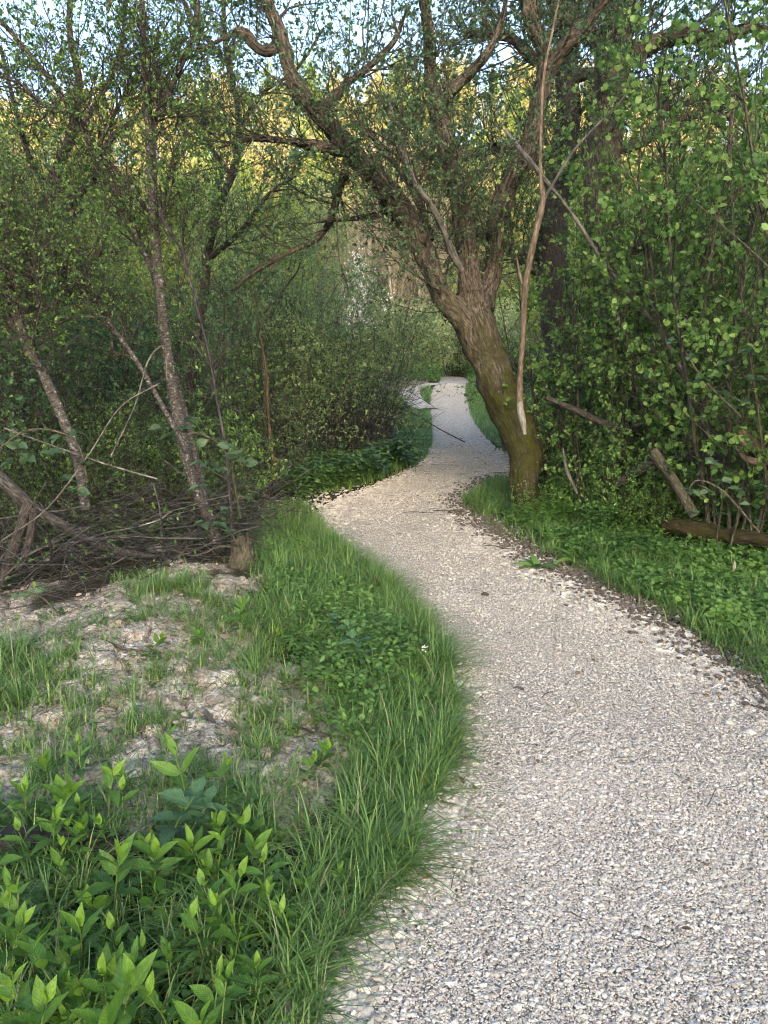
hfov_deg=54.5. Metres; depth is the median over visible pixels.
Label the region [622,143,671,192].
hillside tree
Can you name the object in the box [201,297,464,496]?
bramble tangle
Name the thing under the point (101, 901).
leafy plant
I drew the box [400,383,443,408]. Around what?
side path
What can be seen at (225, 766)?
leafy plant
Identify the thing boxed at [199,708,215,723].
stick
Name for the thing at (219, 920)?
leafy plant
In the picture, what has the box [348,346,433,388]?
bush
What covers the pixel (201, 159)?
hillside tree
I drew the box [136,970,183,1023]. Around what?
leafy plant
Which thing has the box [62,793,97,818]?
leafy plant
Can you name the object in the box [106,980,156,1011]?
leafy plant
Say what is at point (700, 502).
willow sucker
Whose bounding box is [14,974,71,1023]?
leafy plant
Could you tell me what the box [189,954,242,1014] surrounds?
leafy plant
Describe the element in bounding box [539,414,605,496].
willow sucker
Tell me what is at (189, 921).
leafy plant
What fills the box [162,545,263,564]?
bare cane
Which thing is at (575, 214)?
hillside tree
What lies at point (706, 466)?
willow sucker
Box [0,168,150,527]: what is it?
thorn shrub
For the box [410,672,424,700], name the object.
leafy plant
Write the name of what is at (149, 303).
hillside tree
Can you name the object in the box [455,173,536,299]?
hillside tree
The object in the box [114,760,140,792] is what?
leafy plant
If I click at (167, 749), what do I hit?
leafy plant
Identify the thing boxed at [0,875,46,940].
leafy plant
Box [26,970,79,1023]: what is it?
leafy plant
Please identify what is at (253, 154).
hillside tree
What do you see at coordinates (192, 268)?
hillside tree
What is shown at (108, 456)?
willow sucker
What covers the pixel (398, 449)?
nettle
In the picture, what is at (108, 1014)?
leafy plant
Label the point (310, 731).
stick
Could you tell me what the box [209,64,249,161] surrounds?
hillside tree
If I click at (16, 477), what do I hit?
thorn shrub
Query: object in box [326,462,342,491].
nettle
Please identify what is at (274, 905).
leafy plant
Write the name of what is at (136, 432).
bramble tangle
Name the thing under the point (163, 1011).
leafy plant
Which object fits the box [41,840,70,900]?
leafy plant
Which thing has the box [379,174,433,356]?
bare poplar
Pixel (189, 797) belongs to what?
nettle
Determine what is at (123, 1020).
leafy plant
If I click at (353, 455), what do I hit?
nettle
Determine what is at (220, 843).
leafy plant
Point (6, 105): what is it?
hillside tree
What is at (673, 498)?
willow sucker
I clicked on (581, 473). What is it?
willow sucker
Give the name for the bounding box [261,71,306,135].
hillside tree
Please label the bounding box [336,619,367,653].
nettle
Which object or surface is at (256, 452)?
willow sucker
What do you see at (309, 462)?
nettle
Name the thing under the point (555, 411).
thorn shrub
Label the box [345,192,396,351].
bare poplar
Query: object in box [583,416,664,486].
willow sucker
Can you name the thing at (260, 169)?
hillside tree
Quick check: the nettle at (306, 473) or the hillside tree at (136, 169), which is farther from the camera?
the hillside tree at (136, 169)
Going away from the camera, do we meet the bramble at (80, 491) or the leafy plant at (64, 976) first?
the leafy plant at (64, 976)
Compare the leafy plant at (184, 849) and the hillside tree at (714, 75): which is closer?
the leafy plant at (184, 849)
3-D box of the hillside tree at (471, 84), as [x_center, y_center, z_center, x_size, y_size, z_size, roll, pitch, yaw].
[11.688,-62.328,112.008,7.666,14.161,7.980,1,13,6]
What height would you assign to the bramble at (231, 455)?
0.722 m
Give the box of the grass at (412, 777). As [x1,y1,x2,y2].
[0,367,767,1023]
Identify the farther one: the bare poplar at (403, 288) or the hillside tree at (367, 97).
the hillside tree at (367, 97)
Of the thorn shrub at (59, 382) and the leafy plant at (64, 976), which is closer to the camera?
the leafy plant at (64, 976)
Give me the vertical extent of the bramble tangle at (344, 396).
3.295 m
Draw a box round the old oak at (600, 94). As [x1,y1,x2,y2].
[448,0,767,471]
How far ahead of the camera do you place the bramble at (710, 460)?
4.99 m
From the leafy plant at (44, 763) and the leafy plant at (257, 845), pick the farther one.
the leafy plant at (44, 763)
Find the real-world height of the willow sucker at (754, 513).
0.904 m
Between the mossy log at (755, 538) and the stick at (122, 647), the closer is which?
the stick at (122, 647)
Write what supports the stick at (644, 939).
on the gravel
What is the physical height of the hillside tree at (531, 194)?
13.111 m
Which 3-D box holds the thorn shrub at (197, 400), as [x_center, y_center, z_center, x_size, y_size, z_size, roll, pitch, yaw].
[-3.399,-2.030,10.141,3.100,2.852,3.335,1,13,4]
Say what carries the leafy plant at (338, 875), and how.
on the ground at (104, 656)
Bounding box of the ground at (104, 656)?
[0,146,767,1023]
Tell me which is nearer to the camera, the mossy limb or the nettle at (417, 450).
the mossy limb
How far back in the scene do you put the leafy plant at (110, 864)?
2.04 m
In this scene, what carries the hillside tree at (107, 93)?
on the ground at (104, 656)
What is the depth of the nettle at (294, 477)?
8.01 m
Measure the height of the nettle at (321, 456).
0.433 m
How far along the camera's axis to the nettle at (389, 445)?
9.81 m
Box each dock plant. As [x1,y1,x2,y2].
[510,552,558,569]
[551,546,606,567]
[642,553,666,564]
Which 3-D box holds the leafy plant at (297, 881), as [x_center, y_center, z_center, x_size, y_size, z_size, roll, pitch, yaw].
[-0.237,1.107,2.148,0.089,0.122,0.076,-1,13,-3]
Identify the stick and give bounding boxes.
[74,638,148,651]
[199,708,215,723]
[257,721,356,737]
[433,510,468,511]
[562,911,587,919]
[563,448,577,493]
[633,937,656,942]
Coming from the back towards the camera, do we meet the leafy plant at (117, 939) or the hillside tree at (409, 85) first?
the hillside tree at (409, 85)
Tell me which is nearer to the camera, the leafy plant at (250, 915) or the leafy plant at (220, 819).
the leafy plant at (250, 915)
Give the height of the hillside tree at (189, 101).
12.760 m
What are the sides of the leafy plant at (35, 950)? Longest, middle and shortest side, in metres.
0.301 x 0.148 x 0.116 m
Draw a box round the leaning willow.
[71,0,675,511]
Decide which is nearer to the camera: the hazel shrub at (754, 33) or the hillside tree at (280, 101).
the hazel shrub at (754, 33)
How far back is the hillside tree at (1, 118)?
92.82 m
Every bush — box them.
[335,297,422,368]
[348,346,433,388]
[373,294,458,373]
[426,306,503,376]
[494,294,541,372]
[495,288,541,382]
[513,291,602,382]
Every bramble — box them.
[0,428,90,495]
[2,585,59,614]
[148,416,257,518]
[188,483,241,551]
[682,457,767,532]
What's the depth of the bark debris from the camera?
4.69 m
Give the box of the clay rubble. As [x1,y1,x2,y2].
[0,533,329,818]
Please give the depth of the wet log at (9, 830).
2.32 m
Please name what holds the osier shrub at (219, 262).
on the ground at (104, 656)
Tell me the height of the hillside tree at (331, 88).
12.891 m
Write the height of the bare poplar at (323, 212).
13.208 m
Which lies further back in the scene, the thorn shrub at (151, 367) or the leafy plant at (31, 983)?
the thorn shrub at (151, 367)
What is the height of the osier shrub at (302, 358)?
3.377 m
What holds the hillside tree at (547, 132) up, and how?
on the ground at (104, 656)
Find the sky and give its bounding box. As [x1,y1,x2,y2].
[0,0,767,165]
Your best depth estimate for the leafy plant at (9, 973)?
1.82 m
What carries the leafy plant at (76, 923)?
on the ground at (104, 656)
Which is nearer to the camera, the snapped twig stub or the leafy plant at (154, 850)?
the leafy plant at (154, 850)
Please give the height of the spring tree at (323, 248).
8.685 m
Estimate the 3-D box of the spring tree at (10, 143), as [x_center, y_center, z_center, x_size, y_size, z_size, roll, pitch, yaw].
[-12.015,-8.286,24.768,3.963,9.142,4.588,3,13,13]
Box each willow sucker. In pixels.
[0,421,110,541]
[12,421,76,496]
[45,392,135,482]
[54,425,143,527]
[61,411,166,508]
[65,442,150,536]
[84,385,213,523]
[100,378,235,515]
[108,403,171,472]
[159,383,286,513]
[166,413,271,519]
[192,395,286,509]
[501,480,535,512]
[523,484,557,514]
[533,384,583,456]
[537,477,558,498]
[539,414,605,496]
[542,403,617,479]
[547,412,654,531]
[563,451,630,513]
[579,430,658,505]
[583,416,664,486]
[584,432,654,512]
[589,447,660,520]
[593,414,714,533]
[595,424,696,516]
[604,455,679,533]
[608,443,658,508]
[611,443,687,521]
[641,425,715,502]
[655,451,709,519]
[662,415,746,516]
[669,437,755,520]
[681,434,745,504]
[690,395,764,501]
[716,434,767,531]
[719,467,767,531]
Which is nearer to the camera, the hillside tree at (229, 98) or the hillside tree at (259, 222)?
the hillside tree at (259, 222)
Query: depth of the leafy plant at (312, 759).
2.74 m
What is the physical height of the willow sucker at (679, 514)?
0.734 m
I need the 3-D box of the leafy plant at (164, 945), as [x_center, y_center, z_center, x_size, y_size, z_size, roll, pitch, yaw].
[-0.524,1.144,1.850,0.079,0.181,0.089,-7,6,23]
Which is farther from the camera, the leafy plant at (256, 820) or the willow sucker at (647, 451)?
the willow sucker at (647, 451)
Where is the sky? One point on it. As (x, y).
(50, 3)
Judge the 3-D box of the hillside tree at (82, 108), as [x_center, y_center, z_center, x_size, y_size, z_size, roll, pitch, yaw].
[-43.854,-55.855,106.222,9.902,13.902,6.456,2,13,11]
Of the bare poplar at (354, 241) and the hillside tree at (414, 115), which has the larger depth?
the hillside tree at (414, 115)
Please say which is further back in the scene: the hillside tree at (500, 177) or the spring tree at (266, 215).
the hillside tree at (500, 177)
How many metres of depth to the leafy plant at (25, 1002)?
1.68 m
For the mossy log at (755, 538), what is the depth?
5.88 m
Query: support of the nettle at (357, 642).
on the ground at (104, 656)
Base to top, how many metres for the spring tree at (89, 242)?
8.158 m
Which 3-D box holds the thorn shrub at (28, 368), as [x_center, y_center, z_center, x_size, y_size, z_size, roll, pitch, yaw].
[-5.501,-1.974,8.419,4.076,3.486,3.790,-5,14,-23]
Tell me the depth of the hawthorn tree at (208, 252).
7.84 m
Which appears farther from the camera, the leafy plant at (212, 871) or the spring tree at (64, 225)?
the spring tree at (64, 225)
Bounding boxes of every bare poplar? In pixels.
[300,160,355,297]
[312,172,362,357]
[331,109,406,368]
[334,198,373,363]
[344,120,429,334]
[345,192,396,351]
[351,202,403,331]
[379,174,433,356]
[388,183,427,326]
[395,136,453,350]
[404,197,454,324]
[414,138,469,356]
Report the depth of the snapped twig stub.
5.16 m
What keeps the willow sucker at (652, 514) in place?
on the ground at (104, 656)
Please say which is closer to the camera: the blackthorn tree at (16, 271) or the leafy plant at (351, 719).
the leafy plant at (351, 719)
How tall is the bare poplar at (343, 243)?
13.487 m
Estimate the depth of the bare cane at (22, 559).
4.68 m
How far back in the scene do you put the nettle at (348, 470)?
8.58 m
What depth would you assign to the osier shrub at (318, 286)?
12.17 m
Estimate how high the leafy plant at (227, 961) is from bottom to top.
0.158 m
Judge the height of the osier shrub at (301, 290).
4.157 m
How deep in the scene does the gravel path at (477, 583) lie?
3.14 m
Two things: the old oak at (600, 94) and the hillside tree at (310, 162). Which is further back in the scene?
the hillside tree at (310, 162)
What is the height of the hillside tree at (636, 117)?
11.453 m
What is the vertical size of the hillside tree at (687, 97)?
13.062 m
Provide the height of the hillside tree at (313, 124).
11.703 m
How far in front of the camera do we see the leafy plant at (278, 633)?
3.77 m
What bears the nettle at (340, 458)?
on the ground at (104, 656)
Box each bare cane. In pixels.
[0,383,159,541]
[0,539,59,580]
[4,428,157,479]
[39,316,106,342]
[110,345,166,455]
[136,512,170,526]
[152,481,162,536]
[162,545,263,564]
[258,259,300,462]
[258,333,278,487]
[702,94,735,524]
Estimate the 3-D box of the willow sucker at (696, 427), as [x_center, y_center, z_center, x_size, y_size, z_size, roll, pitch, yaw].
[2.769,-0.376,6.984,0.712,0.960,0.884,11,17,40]
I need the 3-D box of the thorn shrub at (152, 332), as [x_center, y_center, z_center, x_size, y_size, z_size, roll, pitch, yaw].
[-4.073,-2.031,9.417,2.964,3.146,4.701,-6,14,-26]
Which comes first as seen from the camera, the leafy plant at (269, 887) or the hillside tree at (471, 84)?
the leafy plant at (269, 887)
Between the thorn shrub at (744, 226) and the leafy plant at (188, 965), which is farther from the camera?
the thorn shrub at (744, 226)
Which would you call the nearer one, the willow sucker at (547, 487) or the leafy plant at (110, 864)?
the leafy plant at (110, 864)
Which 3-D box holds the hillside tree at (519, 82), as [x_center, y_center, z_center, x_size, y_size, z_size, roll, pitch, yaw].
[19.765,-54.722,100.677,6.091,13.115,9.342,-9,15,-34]
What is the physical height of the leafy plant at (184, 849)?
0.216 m
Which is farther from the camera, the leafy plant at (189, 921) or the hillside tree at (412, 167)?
the hillside tree at (412, 167)
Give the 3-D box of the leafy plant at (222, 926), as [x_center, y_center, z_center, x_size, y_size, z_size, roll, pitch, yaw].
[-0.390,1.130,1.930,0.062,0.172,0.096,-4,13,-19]
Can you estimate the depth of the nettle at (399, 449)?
10.13 m
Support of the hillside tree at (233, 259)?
on the ground at (104, 656)
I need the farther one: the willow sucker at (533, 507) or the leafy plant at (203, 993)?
the willow sucker at (533, 507)
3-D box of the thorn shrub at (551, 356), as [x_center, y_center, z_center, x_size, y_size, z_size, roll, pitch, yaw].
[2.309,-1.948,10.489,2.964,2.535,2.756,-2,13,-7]
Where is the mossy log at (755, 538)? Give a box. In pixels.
[662,519,767,549]
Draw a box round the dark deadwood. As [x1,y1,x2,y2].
[545,396,653,430]
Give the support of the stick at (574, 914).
on the gravel
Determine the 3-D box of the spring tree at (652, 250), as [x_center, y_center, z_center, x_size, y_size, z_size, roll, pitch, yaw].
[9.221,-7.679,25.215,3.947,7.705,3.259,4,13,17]
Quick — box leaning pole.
[503,128,743,517]
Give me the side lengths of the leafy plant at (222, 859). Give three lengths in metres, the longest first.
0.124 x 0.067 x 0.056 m
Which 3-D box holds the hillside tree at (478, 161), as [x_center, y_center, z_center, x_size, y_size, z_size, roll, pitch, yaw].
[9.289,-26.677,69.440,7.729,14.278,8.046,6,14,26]
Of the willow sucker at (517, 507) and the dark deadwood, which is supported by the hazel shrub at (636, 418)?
the dark deadwood
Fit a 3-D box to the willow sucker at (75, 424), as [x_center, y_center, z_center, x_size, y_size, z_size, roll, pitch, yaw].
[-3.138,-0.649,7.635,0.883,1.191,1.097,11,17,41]
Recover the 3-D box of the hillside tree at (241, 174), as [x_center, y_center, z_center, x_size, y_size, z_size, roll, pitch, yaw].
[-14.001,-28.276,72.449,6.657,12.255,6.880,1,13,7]
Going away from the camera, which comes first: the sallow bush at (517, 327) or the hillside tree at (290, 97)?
the sallow bush at (517, 327)
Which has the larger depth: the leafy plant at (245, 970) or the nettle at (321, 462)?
the nettle at (321, 462)
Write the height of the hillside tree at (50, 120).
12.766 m
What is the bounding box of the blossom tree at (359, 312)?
[331,247,393,352]
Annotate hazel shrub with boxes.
[454,119,728,497]
[498,137,766,521]
[528,71,767,480]
[537,0,767,464]
[543,0,767,523]
[563,0,767,466]
[568,0,767,552]
[631,0,767,500]
[634,0,767,530]
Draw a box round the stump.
[228,536,256,569]
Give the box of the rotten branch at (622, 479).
[614,451,763,486]
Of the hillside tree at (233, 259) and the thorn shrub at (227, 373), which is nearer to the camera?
the thorn shrub at (227, 373)
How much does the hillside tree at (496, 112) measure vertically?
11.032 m
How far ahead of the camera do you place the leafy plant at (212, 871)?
2.16 m
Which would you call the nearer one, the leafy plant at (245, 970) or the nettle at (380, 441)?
the leafy plant at (245, 970)
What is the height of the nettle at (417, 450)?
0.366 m
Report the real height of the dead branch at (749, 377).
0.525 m
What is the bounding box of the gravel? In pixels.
[263,383,767,1023]
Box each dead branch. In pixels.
[516,0,633,434]
[662,337,766,416]
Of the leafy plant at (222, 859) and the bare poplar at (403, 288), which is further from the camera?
the bare poplar at (403, 288)
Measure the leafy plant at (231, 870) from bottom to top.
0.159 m
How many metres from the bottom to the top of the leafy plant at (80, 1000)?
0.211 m
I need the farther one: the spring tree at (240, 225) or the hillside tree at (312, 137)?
the hillside tree at (312, 137)
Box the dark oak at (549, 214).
[313,0,756,450]
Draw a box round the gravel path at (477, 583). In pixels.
[313,375,767,1023]
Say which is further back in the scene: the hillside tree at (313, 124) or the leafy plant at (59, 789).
the hillside tree at (313, 124)
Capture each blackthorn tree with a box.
[0,0,227,506]
[0,98,125,509]
[0,115,200,500]
[15,0,263,550]
[114,144,265,543]
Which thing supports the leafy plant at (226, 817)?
on the ground at (104, 656)
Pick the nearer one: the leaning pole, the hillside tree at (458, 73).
the leaning pole
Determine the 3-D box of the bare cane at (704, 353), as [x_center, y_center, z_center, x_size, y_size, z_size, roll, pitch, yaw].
[2.535,-1.404,5.630,0.263,3.215,0.017,0,13,0]
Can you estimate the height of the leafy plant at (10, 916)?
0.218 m
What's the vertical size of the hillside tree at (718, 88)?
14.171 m
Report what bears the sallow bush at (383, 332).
on the ground at (104, 656)
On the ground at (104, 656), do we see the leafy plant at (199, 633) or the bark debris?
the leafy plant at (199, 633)
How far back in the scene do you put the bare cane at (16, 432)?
4.73 m
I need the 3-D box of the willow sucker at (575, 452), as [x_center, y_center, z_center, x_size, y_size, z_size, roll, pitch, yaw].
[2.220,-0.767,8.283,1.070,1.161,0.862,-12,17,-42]
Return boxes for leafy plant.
[0,817,38,865]
[0,852,31,878]
[0,866,29,925]
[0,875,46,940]
[0,889,34,925]
[0,901,40,972]
[0,910,36,950]
[0,962,36,1023]
[0,981,58,1023]
[4,957,24,990]
[4,958,19,977]
[7,773,43,826]
[8,918,57,980]
[11,931,78,1021]
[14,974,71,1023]
[18,975,33,991]
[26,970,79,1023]
[28,748,60,788]
[28,772,90,828]
[28,799,73,868]
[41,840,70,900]
[43,937,90,987]
[46,910,84,952]
[48,961,75,1017]
[49,934,65,964]
[49,1000,89,1023]
[55,858,77,888]
[57,833,93,865]
[58,902,105,978]
[59,813,100,867]
[59,969,102,1007]
[62,733,93,778]
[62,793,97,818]
[62,812,96,861]
[65,967,104,1008]
[70,976,134,1023]
[73,883,119,931]
[75,942,123,1001]
[76,833,140,916]
[77,952,113,1003]
[82,925,108,954]
[83,1008,126,1023]
[87,759,135,821]
[88,813,118,848]
[96,949,157,1023]
[97,911,128,952]
[100,994,143,1023]
[103,931,129,954]
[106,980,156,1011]
[107,775,139,827]
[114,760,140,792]
[121,833,183,895]
[121,935,145,1023]
[122,929,163,977]
[128,831,160,859]
[130,937,153,968]
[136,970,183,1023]
[138,880,176,926]
[142,631,166,659]
[142,860,166,894]
[149,897,174,929]
[150,732,199,790]
[152,936,189,995]
[153,725,182,764]
[159,1000,177,1023]
[162,913,196,951]
[170,951,192,975]
[171,998,222,1023]
[172,823,220,879]
[172,886,181,901]
[179,897,218,980]
[183,887,236,954]
[189,627,210,647]
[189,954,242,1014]
[193,867,227,936]
[195,849,225,888]
[195,996,231,1023]
[198,888,242,944]
[200,825,237,895]
[202,958,247,1023]
[204,803,237,858]
[205,751,232,801]
[210,862,223,876]
[213,854,236,877]
[216,946,244,986]
[217,910,264,976]
[219,910,244,960]
[220,855,260,926]
[220,863,235,891]
[221,596,252,633]
[223,810,238,828]
[229,804,268,858]
[229,950,277,1012]
[233,843,290,910]
[234,828,272,876]
[238,906,259,934]
[240,893,257,917]
[243,816,266,839]
[248,873,291,938]
[257,879,287,950]
[267,893,300,937]
[271,627,290,654]
[287,874,316,909]
[299,750,319,781]
[312,738,335,767]
[318,675,333,692]
[327,861,349,895]
[342,711,357,742]
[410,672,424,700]
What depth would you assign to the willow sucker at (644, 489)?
6.37 m
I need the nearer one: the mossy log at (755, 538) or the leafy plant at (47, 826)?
the leafy plant at (47, 826)
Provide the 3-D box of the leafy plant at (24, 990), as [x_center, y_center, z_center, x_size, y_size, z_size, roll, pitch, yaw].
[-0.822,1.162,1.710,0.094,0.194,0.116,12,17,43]
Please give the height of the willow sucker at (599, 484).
1.109 m
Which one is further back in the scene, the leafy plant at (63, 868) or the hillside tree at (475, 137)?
the hillside tree at (475, 137)
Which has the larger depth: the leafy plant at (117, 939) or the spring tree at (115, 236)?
the spring tree at (115, 236)
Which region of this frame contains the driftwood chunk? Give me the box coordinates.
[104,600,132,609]
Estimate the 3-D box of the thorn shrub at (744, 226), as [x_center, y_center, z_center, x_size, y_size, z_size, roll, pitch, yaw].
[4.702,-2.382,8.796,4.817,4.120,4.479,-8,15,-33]
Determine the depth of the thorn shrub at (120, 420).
6.16 m
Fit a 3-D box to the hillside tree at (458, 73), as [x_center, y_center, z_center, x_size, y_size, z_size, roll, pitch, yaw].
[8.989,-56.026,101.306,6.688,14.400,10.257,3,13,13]
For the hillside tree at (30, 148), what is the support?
on the ground at (104, 656)
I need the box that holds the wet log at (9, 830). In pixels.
[0,825,141,862]
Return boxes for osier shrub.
[145,149,415,462]
[146,177,395,477]
[171,211,342,429]
[174,166,405,444]
[198,200,456,455]
[252,233,434,450]
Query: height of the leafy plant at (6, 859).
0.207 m
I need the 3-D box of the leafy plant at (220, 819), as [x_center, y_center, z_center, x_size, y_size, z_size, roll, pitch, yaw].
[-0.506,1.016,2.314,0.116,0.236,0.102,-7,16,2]
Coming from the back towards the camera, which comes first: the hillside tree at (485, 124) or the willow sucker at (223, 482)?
the hillside tree at (485, 124)
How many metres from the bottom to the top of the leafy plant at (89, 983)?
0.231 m
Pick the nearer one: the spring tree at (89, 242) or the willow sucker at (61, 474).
the willow sucker at (61, 474)
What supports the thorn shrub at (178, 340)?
on the ground at (104, 656)
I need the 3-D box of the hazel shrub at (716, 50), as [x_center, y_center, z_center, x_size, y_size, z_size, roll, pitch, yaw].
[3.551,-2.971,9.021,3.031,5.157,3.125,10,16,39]
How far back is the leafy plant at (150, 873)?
2.17 m
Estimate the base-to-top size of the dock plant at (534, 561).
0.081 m
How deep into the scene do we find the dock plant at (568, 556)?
5.55 m
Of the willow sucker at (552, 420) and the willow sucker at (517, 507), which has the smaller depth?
the willow sucker at (517, 507)
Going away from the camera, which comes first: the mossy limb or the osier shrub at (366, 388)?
the mossy limb
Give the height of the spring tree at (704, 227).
7.771 m
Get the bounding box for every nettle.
[149,776,215,854]
[169,785,229,856]
[284,468,306,494]
[293,470,305,494]
[298,462,318,493]
[298,465,317,497]
[303,456,315,465]
[308,470,317,489]
[314,451,330,470]
[315,461,326,481]
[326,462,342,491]
[328,454,349,485]
[329,612,346,638]
[330,453,354,483]
[333,444,350,464]
[334,451,349,477]
[336,463,354,485]
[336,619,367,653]
[338,629,378,668]
[347,453,363,476]
[355,451,367,472]
[356,458,368,477]
[361,442,381,468]
[361,460,372,476]
[371,439,382,455]
[372,455,382,474]
[373,452,392,477]
[381,439,399,457]
[390,438,407,468]
[392,438,405,466]
[397,440,414,461]
[405,439,418,457]
[406,449,419,471]
[409,448,425,471]
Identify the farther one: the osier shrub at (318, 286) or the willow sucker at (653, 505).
the osier shrub at (318, 286)
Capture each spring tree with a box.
[0,107,68,387]
[0,122,43,289]
[0,129,151,389]
[17,153,109,379]
[59,143,166,390]
[83,168,185,379]
[116,143,232,373]
[135,167,221,371]
[159,161,256,387]
[190,164,278,376]
[204,160,317,334]
[250,172,333,332]
[252,209,309,373]
[283,179,360,352]
[481,232,524,337]
[501,193,582,387]
[532,207,592,294]
[567,169,647,378]
[624,171,672,288]
[628,167,695,331]
[653,127,758,339]
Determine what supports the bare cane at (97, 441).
on the brushwood pile at (52, 557)
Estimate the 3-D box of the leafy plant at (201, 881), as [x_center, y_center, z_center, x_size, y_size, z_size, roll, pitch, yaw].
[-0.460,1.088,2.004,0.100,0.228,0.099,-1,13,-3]
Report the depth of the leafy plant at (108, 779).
2.42 m
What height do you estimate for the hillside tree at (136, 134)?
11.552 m
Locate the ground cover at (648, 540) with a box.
[0,358,767,1023]
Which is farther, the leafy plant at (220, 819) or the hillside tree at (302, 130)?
the hillside tree at (302, 130)
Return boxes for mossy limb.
[732,425,767,469]
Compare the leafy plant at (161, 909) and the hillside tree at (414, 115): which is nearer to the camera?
the leafy plant at (161, 909)
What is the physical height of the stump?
0.252 m
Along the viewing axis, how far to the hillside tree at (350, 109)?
92.92 m
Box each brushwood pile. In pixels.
[0,405,321,613]
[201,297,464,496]
[575,399,764,514]
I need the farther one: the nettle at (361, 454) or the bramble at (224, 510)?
the nettle at (361, 454)
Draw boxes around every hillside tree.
[0,95,16,131]
[0,102,31,161]
[9,81,42,144]
[10,117,46,194]
[24,113,57,171]
[30,88,64,151]
[49,85,104,131]
[64,134,121,171]
[71,196,148,359]
[87,83,127,147]
[113,107,167,176]
[114,148,158,206]
[115,107,158,162]
[126,212,168,344]
[157,139,208,228]
[158,104,196,171]
[166,77,229,170]
[169,200,219,332]
[174,71,199,146]
[187,131,224,185]
[192,163,235,201]
[195,60,238,149]
[195,176,238,340]
[196,205,259,334]
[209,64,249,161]
[209,91,245,179]
[225,109,294,202]
[227,126,259,188]
[231,154,261,200]
[238,83,263,152]
[239,143,283,199]
[241,57,288,131]
[243,188,282,318]
[247,178,292,238]
[260,94,306,171]
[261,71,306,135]
[271,57,334,138]
[274,57,312,134]
[290,85,335,164]
[291,171,331,242]
[292,211,346,349]
[293,122,333,204]
[293,132,348,218]
[313,155,359,217]
[321,57,353,112]
[323,95,365,136]
[325,184,408,345]
[326,207,368,322]
[328,112,385,175]
[331,159,404,238]
[354,70,391,127]
[360,82,389,149]
[365,66,393,119]
[375,47,416,131]
[385,236,437,353]
[393,137,431,201]
[393,183,453,306]
[404,95,424,132]
[414,108,469,179]
[439,51,473,128]
[447,231,483,351]
[451,70,477,143]
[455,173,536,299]
[456,50,482,142]
[456,81,490,134]
[461,129,490,175]
[462,157,503,269]
[469,109,504,165]
[477,80,513,122]
[477,191,534,301]
[479,68,503,126]
[484,113,515,164]
[486,159,523,210]
[495,82,528,159]
[497,47,535,136]
[500,64,535,129]
[504,193,539,316]
[517,176,539,250]
[521,104,555,188]
[523,84,555,120]
[524,126,577,204]
[568,171,589,270]
[578,55,593,106]
[621,110,646,196]
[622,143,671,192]
[626,85,654,136]
[628,112,656,150]
[666,99,704,172]
[682,74,707,140]
[684,56,723,123]
[695,66,737,131]
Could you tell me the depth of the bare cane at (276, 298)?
7.94 m
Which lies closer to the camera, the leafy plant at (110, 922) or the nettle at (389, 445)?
the leafy plant at (110, 922)
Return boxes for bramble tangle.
[0,303,316,537]
[209,284,426,473]
[476,322,764,506]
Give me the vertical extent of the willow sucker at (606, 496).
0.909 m
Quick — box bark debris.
[328,473,767,1006]
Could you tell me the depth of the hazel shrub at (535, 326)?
7.13 m
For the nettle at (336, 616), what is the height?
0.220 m
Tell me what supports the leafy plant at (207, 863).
on the ground at (104, 656)
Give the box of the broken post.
[649,447,698,517]
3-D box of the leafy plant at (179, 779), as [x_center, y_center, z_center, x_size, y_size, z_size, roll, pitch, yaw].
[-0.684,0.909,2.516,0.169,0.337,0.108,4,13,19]
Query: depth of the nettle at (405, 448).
9.63 m
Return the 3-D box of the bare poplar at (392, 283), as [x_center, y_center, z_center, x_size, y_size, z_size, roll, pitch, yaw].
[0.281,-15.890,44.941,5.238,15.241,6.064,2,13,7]
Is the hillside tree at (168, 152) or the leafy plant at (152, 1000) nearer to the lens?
the leafy plant at (152, 1000)
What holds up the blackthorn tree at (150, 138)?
on the ground at (104, 656)
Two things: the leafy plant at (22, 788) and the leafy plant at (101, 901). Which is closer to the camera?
the leafy plant at (101, 901)
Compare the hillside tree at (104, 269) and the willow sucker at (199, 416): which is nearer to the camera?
the willow sucker at (199, 416)
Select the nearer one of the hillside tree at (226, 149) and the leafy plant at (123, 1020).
the leafy plant at (123, 1020)
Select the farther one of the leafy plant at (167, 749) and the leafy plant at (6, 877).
the leafy plant at (167, 749)
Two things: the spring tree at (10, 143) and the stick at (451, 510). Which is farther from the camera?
the spring tree at (10, 143)
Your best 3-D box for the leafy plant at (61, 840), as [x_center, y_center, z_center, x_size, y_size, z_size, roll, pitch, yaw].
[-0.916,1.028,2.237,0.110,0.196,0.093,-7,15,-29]
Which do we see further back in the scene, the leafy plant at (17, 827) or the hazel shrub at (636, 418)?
the hazel shrub at (636, 418)
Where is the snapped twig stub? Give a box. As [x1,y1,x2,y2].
[731,560,735,573]
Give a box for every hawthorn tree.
[0,0,244,476]
[86,0,371,414]
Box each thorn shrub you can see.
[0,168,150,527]
[0,207,299,497]
[0,211,184,519]
[0,221,183,446]
[0,359,217,536]
[0,388,140,544]
[0,409,94,557]
[1,203,404,480]
[1,248,75,440]
[38,245,411,471]
[38,263,245,461]
[107,386,277,524]
[110,284,336,444]
[187,356,338,503]
[450,292,606,461]
[481,331,606,475]
[509,318,679,419]
[629,188,767,446]
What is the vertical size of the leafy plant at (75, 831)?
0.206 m
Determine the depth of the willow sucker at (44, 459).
7.09 m
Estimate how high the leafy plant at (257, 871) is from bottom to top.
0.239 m

